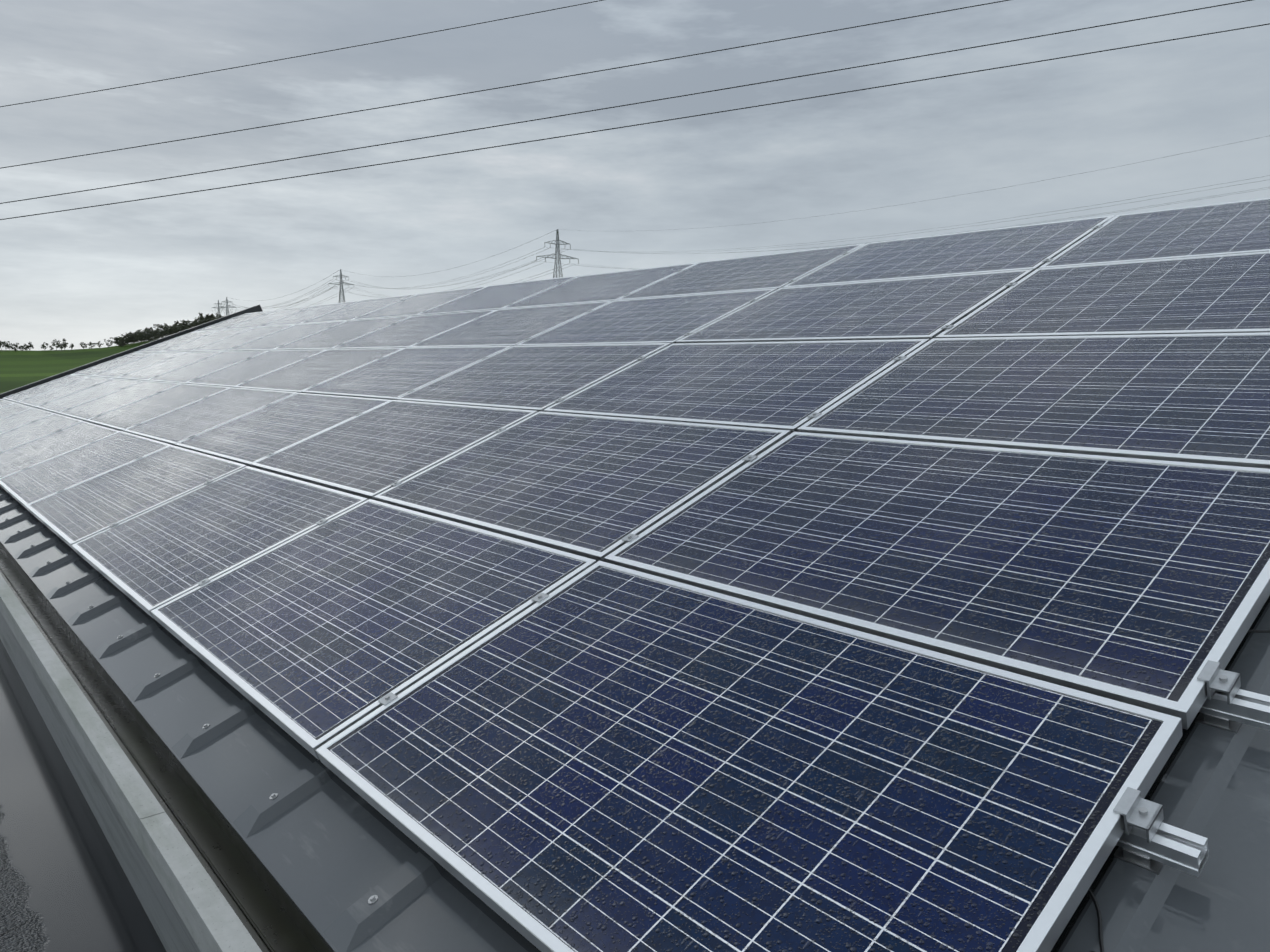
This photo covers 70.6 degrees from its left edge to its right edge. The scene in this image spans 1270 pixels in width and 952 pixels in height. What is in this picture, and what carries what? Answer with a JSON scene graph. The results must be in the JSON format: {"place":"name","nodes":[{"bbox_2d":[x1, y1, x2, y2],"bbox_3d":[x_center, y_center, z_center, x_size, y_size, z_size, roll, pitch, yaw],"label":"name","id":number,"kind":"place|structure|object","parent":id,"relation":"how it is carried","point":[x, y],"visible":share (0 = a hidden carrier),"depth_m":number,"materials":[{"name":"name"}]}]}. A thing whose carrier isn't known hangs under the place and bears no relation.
{"place":"outdoors","nodes":[
{"label":"outdoors","id":0,"kind":"place"},
{"bbox_2d":[0,341,151,393],"bbox_3d":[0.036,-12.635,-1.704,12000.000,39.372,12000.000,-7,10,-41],"label":"field ground","id":1,"kind":"structure","parent":0,"point":[19,368],"depth_m":384.98,"materials":[{"name":"green plant"}]},
{"bbox_2d":[0,341,9,348],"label":"tree","id":2,"kind":"object","parent":1,"relation":"on","point":[5,345],"visible":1,"depth_m":488.79,"materials":[{"name":"green plant"}]},
{"bbox_2d":[11,343,18,351],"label":"tree","id":3,"kind":"object","parent":1,"relation":"on","point":[15,349],"visible":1,"depth_m":491.73,"materials":[{"name":"green plant"}]},
{"bbox_2d":[26,341,33,349],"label":"tree","id":4,"kind":"object","parent":1,"relation":"on","point":[30,345],"visible":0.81,"depth_m":501.00,"materials":[{"name":"green plant"}]},
{"bbox_2d":[52,339,60,349],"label":"tree","id":5,"kind":"object","parent":1,"relation":"on","point":[53,344],"visible":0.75,"depth_m":516.33,"materials":[{"name":"green plant"}]},
{"bbox_2d":[57,341,66,351],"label":"tree","id":6,"kind":"object","parent":1,"relation":"on","point":[63,345],"visible":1,"depth_m":498.49,"materials":[{"name":"green plant"}]},
{"bbox_2d":[113,336,119,346],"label":"tree","id":7,"kind":"object","parent":1,"relation":"on","point":[116,339],"visible":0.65,"depth_m":514.41,"materials":[{"name":"green plant"}]},
{"bbox_2d":[119,334,127,346],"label":"tree","id":8,"kind":"object","parent":1,"relation":"on","point":[122,339],"visible":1,"depth_m":506.64,"materials":[{"name":"green plant"}]},
{"bbox_2d":[123,333,133,341],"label":"tree","id":9,"kind":"object","parent":1,"relation":"on","point":[127,335],"visible":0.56,"depth_m":511.53,"materials":[{"name":"green plant"}]},
{"bbox_2d":[134,335,143,344],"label":"tree","id":10,"kind":"object","parent":1,"relation":"on","point":[140,338],"visible":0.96,"depth_m":506.62,"materials":[{"name":"green plant"}]},
{"bbox_2d":[138,329,149,341],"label":"tree","id":11,"kind":"object","parent":1,"relation":"on","point":[144,336],"visible":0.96,"depth_m":507.30,"materials":[{"name":"green plant"}]},
{"bbox_2d":[148,331,157,340],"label":"tree","id":12,"kind":"object","parent":1,"relation":"on","point":[152,334],"visible":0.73,"depth_m":516.07,"materials":[{"name":"green plant"}]},
{"bbox_2d":[154,330,162,339],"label":"tree","id":13,"kind":"object","parent":1,"relation":"on","point":[156,332],"visible":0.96,"depth_m":512.55,"materials":[{"name":"green plant"}]},
{"bbox_2d":[153,324,164,330],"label":"tree","id":14,"kind":"object","parent":1,"relation":"on","point":[161,326],"visible":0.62,"depth_m":536.75,"materials":[{"name":"green plant"}]},
{"bbox_2d":[167,325,178,333],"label":"tree","id":15,"kind":"object","parent":1,"relation":"on","point":[173,327],"visible":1,"depth_m":512.52,"materials":[{"name":"green plant"}]},
{"bbox_2d":[176,324,186,331],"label":"tree","id":16,"kind":"object","parent":1,"relation":"on","point":[181,327],"visible":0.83,"depth_m":531.17,"materials":[{"name":"green plant"}]},
{"bbox_2d":[191,319,202,326],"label":"tree","id":17,"kind":"object","parent":1,"relation":"on","point":[196,322],"visible":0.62,"depth_m":519.79,"materials":[{"name":"green plant"}]},
{"bbox_2d":[198,313,214,323],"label":"tree","id":18,"kind":"object","parent":1,"relation":"on","point":[204,320],"visible":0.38,"depth_m":527.70,"materials":[{"name":"green plant"}]},
{"bbox_2d":[206,313,221,319],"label":"tree","id":19,"kind":"object","parent":1,"relation":"on","point":[211,317],"visible":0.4,"depth_m":524.89,"materials":[{"name":"green plant"}]},
{"bbox_2d":[220,297,236,315],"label":"pylon","id":20,"kind":"object","parent":1,"relation":"on","point":[226,306],"visible":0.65,"depth_m":877.97,"materials":[{"name":"grey metal"}]},
{"bbox_2d":[328,269,353,302],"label":"pylon","id":21,"kind":"object","parent":1,"relation":"on","point":[342,282],"visible":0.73,"depth_m":594.84,"materials":[{"name":"grey metal"}]},
{"bbox_2d":[536,229,578,277],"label":"pylon","id":22,"kind":"object","parent":1,"relation":"on","point":[558,249],"visible":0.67,"depth_m":318.12,"materials":[{"name":"grey metal"}]},
{"bbox_2d":[216,136,1269,315],"bbox_3d":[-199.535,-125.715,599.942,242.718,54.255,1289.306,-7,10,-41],"label":"pylon conductors","id":23,"kind":"object","parent":22,"relation":"on","point":[717,249],"visible":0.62,"depth_m":268.31,"materials":[{"name":"grey"}]},
{"bbox_2d":[0,639,166,951],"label":"ground","id":24,"kind":"structure","parent":0,"point":[65,885],"depth_m":2.73,"materials":[{"name":"grey concrete"}]},
{"bbox_2d":[0,0,1269,219],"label":"overhead line","id":25,"kind":"object","parent":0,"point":[590,110],"visible":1,"depth_m":27.74,"materials":[{"name":"grey metal"}]},
{"bbox_2d":[0,0,1269,350],"label":"sky","id":26,"kind":"structure","parent":0,"point":[98,273],"materials":[{"name":"grey"}]},
{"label":"barn walls","id":27,"kind":"object","parent":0,"visible":0},
{"bbox_2d":[0,543,330,951],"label":"box gutter","id":28,"kind":"object","parent":27,"relation":"on","point":[270,917],"depth_m":2.61,"materials":[{"name":"grey metal"}]},
{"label":"gable walls","id":29,"kind":"object","parent":27,"relation":"on","visible":0},
{"bbox_2d":[0,486,1269,951],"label":"metal roof","id":30,"kind":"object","parent":29,"relation":"attached to","point":[332,852],"visible":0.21,"depth_m":1.94,"materials":[{"name":"grey metal"}]},
{"bbox_2d":[0,305,262,398],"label":"verge trim","id":31,"kind":"structure","parent":30,"relation":"attached to","point":[256,308],"depth_m":15.53,"materials":[{"name":"grey metal"}]},
{"bbox_2d":[6,519,377,903],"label":"roof screws","id":32,"kind":"object","parent":30,"relation":"attached to","point":[373,899],"visible":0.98,"depth_m":2.31,"materials":[{"name":"silver metal"}]},
{"bbox_2d":[1113,712,1242,875],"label":"brackets","id":33,"kind":"object","parent":30,"relation":"attached to","point":[1140,861],"depth_m":1.49,"materials":[{"name":"grey metal"}]},
{"bbox_2d":[1087,630,1269,951],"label":"string cables","id":34,"kind":"object","parent":30,"relation":"attached to","point":[1098,911],"depth_m":1.39,"materials":[{"name":"black plastic"}]},
{"bbox_2d":[1116,689,1269,876],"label":"mounting rails","id":35,"kind":"object","parent":30,"relation":"on","point":[1179,848],"visible":0.06,"depth_m":1.45,"materials":[{"name":"metal"}]},
{"bbox_2d":[0,399,14,407],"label":"solar panel","id":36,"kind":"object","parent":35,"relation":"on","point":[3,403],"visible":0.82,"depth_m":13.18,"materials":[{"name":"glass"}]},
{"bbox_2d":[0,403,32,418],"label":"solar panel","id":37,"kind":"object","parent":35,"relation":"on","point":[10,410],"visible":0.68,"depth_m":12.01,"materials":[{"name":"glass"}]},
{"bbox_2d":[0,407,54,433],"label":"solar panel","id":38,"kind":"object","parent":35,"relation":"on","point":[19,419],"visible":0.79,"depth_m":10.72,"materials":[{"name":"glass"}]},
{"bbox_2d":[0,413,82,451],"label":"solar panel","id":39,"kind":"object","parent":35,"relation":"on","point":[29,432],"visible":0.84,"depth_m":9.43,"materials":[{"name":"glass"}]},
{"bbox_2d":[3,375,88,402],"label":"solar panel","id":40,"kind":"object","parent":35,"relation":"on","point":[40,389],"visible":0.71,"depth_m":13.72,"materials":[{"name":"glass"}]},
{"bbox_2d":[0,421,119,478],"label":"solar panel","id":41,"kind":"object","parent":35,"relation":"on","point":[43,449],"visible":0.78,"depth_m":8.12,"materials":[{"name":"glass"}]},
{"bbox_2d":[18,376,113,407],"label":"solar panel","id":42,"kind":"object","parent":35,"relation":"on","point":[60,392],"visible":0.79,"depth_m":12.46,"materials":[{"name":"glass"}]},
{"bbox_2d":[0,431,170,508],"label":"solar panel","id":43,"kind":"object","parent":35,"relation":"on","point":[39,481],"visible":0.82,"depth_m":6.84,"materials":[{"name":"glass"}]},
{"bbox_2d":[36,378,141,413],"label":"solar panel","id":44,"kind":"object","parent":35,"relation":"on","point":[56,406],"visible":0.73,"depth_m":11.21,"materials":[{"name":"glass"}]},
{"bbox_2d":[70,352,156,375],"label":"solar panel","id":45,"kind":"object","parent":35,"relation":"on","point":[110,364],"visible":0.75,"depth_m":14.27,"materials":[{"name":"glass"}]},
{"bbox_2d":[58,381,181,421],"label":"solar panel","id":46,"kind":"object","parent":35,"relation":"on","point":[85,411],"visible":0.73,"depth_m":9.95,"materials":[{"name":"glass"}]},
{"bbox_2d":[26,445,246,549],"bbox_3d":[-3.201,0.085,5.691,0.990,0.041,1.650,-31,25,-34],"label":"solar panel","id":47,"kind":"object","parent":35,"relation":"on","point":[72,515],"visible":0.88,"depth_m":5.57,"materials":[{"name":"glass"}]},
{"bbox_2d":[92,352,185,377],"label":"solar panel","id":48,"kind":"object","parent":35,"relation":"on","point":[135,365],"visible":0.75,"depth_m":13.05,"materials":[{"name":"glass"}]},
{"bbox_2d":[86,383,230,431],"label":"solar panel","id":49,"kind":"object","parent":35,"relation":"on","point":[127,416],"visible":0.77,"depth_m":8.68,"materials":[{"name":"glass"}]},
{"bbox_2d":[116,351,222,380],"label":"solar panel","id":50,"kind":"object","parent":35,"relation":"on","point":[163,366],"visible":0.77,"depth_m":11.78,"materials":[{"name":"glass"}]},
{"bbox_2d":[134,330,218,352],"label":"solar panel","id":51,"kind":"object","parent":35,"relation":"on","point":[173,342],"visible":0.73,"depth_m":14.86,"materials":[{"name":"glass"}]},
{"bbox_2d":[160,328,251,351],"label":"solar panel","id":52,"kind":"object","parent":35,"relation":"on","point":[193,344],"visible":0.77,"depth_m":13.61,"materials":[{"name":"glass"}]},
{"bbox_2d":[146,350,268,383],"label":"solar panel","id":53,"kind":"object","parent":35,"relation":"on","point":[202,367],"visible":0.75,"depth_m":10.52,"materials":[{"name":"glass"}]},
{"bbox_2d":[124,387,297,445],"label":"solar panel","id":54,"kind":"object","parent":35,"relation":"on","point":[176,426],"visible":0.79,"depth_m":7.42,"materials":[{"name":"glass"}]},
{"bbox_2d":[71,466,367,618],"bbox_3d":[-2.104,0.253,4.438,0.990,0.040,1.650,-32,25,-34],"label":"solar panel","id":55,"kind":"object","parent":35,"relation":"on","point":[148,561],"visible":0.88,"depth_m":4.29,"materials":[{"name":"glass"}]},
{"bbox_2d":[193,310,275,331],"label":"solar panel","id":56,"kind":"object","parent":35,"relation":"on","point":[233,321],"visible":0.73,"depth_m":15.43,"materials":[{"name":"glass"}]},
{"bbox_2d":[189,324,295,351],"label":"solar panel","id":57,"kind":"object","parent":35,"relation":"on","point":[238,339],"visible":0.73,"depth_m":12.35,"materials":[{"name":"glass"}]},
{"bbox_2d":[185,349,327,387],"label":"solar panel","id":58,"kind":"object","parent":35,"relation":"on","point":[241,372],"visible":0.75,"depth_m":9.26,"materials":[{"name":"glass"}]},
{"bbox_2d":[222,306,313,329],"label":"solar panel","id":59,"kind":"object","parent":35,"relation":"on","point":[266,318],"visible":0.65,"depth_m":14.18,"materials":[{"name":"glass"}]},
{"bbox_2d":[175,393,390,466],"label":"solar panel","id":60,"kind":"object","parent":35,"relation":"on","point":[248,439],"visible":0.77,"depth_m":6.15,"materials":[{"name":"glass"}]},
{"bbox_2d":[226,320,347,350],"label":"solar panel","id":61,"kind":"object","parent":35,"relation":"on","point":[269,342],"visible":0.73,"depth_m":11.08,"materials":[{"name":"glass"}]},
{"bbox_2d":[258,300,361,326],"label":"solar panel","id":62,"kind":"object","parent":35,"relation":"on","point":[306,314],"visible":0.71,"depth_m":12.92,"materials":[{"name":"glass"}]},
{"bbox_2d":[234,348,403,392],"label":"solar panel","id":63,"kind":"object","parent":35,"relation":"on","point":[310,371],"visible":0.79,"depth_m":8.00,"materials":[{"name":"glass"}]},
{"bbox_2d":[272,316,411,349],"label":"solar panel","id":64,"kind":"object","parent":35,"relation":"on","point":[336,335],"visible":0.75,"depth_m":9.82,"materials":[{"name":"glass"}]},
{"bbox_2d":[299,294,416,323],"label":"solar panel","id":65,"kind":"object","parent":35,"relation":"on","point":[354,310],"visible":0.71,"depth_m":11.66,"materials":[{"name":"glass"}]},
{"bbox_2d":[151,499,596,759],"bbox_3d":[-1.008,0.416,3.188,0.990,0.041,1.650,-31,25,-34],"label":"solar panel","id":66,"kind":"object","parent":35,"relation":"on","point":[312,640],"visible":0.9,"depth_m":2.98,"materials":[{"name":"glass"}]},
{"bbox_2d":[251,400,537,499],"bbox_3d":[-1.392,-0.187,5.003,0.990,0.041,1.650,-32,25,-34],"label":"solar panel","id":67,"kind":"object","parent":35,"relation":"on","point":[370,454],"visible":0.79,"depth_m":4.86,"materials":[{"name":"glass"}]},
{"bbox_2d":[301,346,511,399],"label":"solar panel","id":68,"kind":"object","parent":35,"relation":"on","point":[397,374],"visible":0.73,"depth_m":6.72,"materials":[{"name":"glass"}]},
{"bbox_2d":[331,310,495,348],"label":"solar panel","id":69,"kind":"object","parent":35,"relation":"on","point":[408,332],"visible":0.73,"depth_m":8.57,"materials":[{"name":"glass"}]},
{"bbox_2d":[351,286,487,319],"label":"solar panel","id":70,"kind":"object","parent":35,"relation":"on","point":[415,305],"visible":0.77,"depth_m":10.40,"materials":[{"name":"glass"}]},
{"bbox_2d":[416,276,578,315],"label":"solar panel","id":71,"kind":"object","parent":35,"relation":"on","point":[495,297],"visible":0.77,"depth_m":9.13,"materials":[{"name":"glass"}]},
{"bbox_2d":[408,301,611,347],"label":"solar panel","id":72,"kind":"object","parent":35,"relation":"on","point":[508,327],"visible":0.73,"depth_m":7.30,"materials":[{"name":"glass"}]},
{"bbox_2d":[396,343,670,411],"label":"solar panel","id":73,"kind":"object","parent":35,"relation":"on","point":[538,378],"visible":0.77,"depth_m":5.44,"materials":[{"name":"glass"}]},
{"bbox_2d":[374,411,790,561],"bbox_3d":[-0.296,-0.022,3.752,0.990,0.041,1.650,-32,25,-34],"label":"solar panel","id":74,"kind":"object","parent":35,"relation":"on","point":[597,488],"visible":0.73,"depth_m":3.57,"materials":[{"name":"glass"}]},
{"bbox_2d":[501,263,696,308],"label":"solar panel","id":75,"kind":"object","parent":35,"relation":"on","point":[610,286],"visible":0.77,"depth_m":7.88,"materials":[{"name":"glass"}]},
{"bbox_2d":[0,225,1240,842],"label":"panel clamps","id":76,"kind":"object","parent":35,"relation":"attached to","point":[1134,807],"visible":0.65,"depth_m":1.65,"materials":[{"name":"metal"}]},
{"bbox_2d":[516,288,776,345],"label":"solar panel","id":77,"kind":"object","parent":35,"relation":"on","point":[672,319],"visible":0.75,"depth_m":6.03,"materials":[{"name":"glass"}]},
{"bbox_2d":[543,339,928,432],"bbox_3d":[0.418,-0.458,4.321,0.990,0.041,1.650,-32,25,-34],"label":"solar panel","id":78,"kind":"object","parent":35,"relation":"on","point":[790,386],"visible":0.75,"depth_m":4.17,"materials":[{"name":"glass"}]},
{"bbox_2d":[617,243,864,299],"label":"solar panel","id":79,"kind":"object","parent":35,"relation":"on","point":[772,271],"visible":0.81,"depth_m":6.61,"materials":[{"name":"glass"}]},
{"bbox_2d":[315,561,1182,951],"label":"solar panel","id":80,"kind":"object","parent":35,"relation":"on","point":[601,757],"visible":0.93,"depth_m":1.74,"materials":[{"name":"glass"}]},
{"bbox_2d":[676,269,1032,342],"bbox_3d":[1.132,-0.898,4.889,0.990,0.040,1.650,-31,25,-34],"label":"solar panel","id":81,"kind":"object","parent":35,"relation":"on","point":[929,308],"visible":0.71,"depth_m":4.75,"materials":[{"name":"glass"}]},
{"bbox_2d":[604,432,1269,729],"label":"solar panel","id":82,"kind":"object","parent":35,"relation":"on","point":[1144,583],"visible":0.85,"depth_m":2.26,"materials":[{"name":"glass"}]},
{"bbox_2d":[782,215,1113,287],"bbox_3d":[1.843,-1.334,5.451,0.990,0.040,1.650,-32,25,-34],"label":"solar panel","id":83,"kind":"object","parent":35,"relation":"on","point":[1027,247],"visible":0.77,"depth_m":5.33,"materials":[{"name":"glass"}]},
{"bbox_2d":[797,332,1269,468],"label":"solar panel","id":84,"kind":"object","parent":35,"relation":"on","point":[1204,398],"visible":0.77,"depth_m":3.01,"materials":[{"name":"glass"}]},
{"bbox_2d":[936,251,1269,337],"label":"solar panel","id":85,"kind":"object","parent":35,"relation":"on","point":[1228,293],"visible":0.84,"depth_m":3.74,"materials":[{"name":"glass"}]},
{"bbox_2d":[1038,198,1269,268],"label":"solar panel","id":86,"kind":"object","parent":35,"relation":"on","point":[1238,227],"visible":0.73,"depth_m":4.44,"materials":[{"name":"glass"}]},
{"bbox_3d":[-6.649,3.684,3.652,6.903,4.716,21.730,-7,10,-41],"label":"annex","id":87,"kind":"object","parent":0,"visible":0},
{"bbox_2d":[0,612,200,951],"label":"fascia panel","id":88,"kind":"structure","parent":87,"relation":"attached to","point":[170,928],"depth_m":2.80,"materials":[{"name":"grey metal"}]},
{"bbox_2d":[0,574,261,951],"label":"parapet coping","id":89,"kind":"object","parent":88,"relation":"attached to","point":[211,920],"visible":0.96,"depth_m":2.48,"materials":[{"name":"metal"}]}
]}

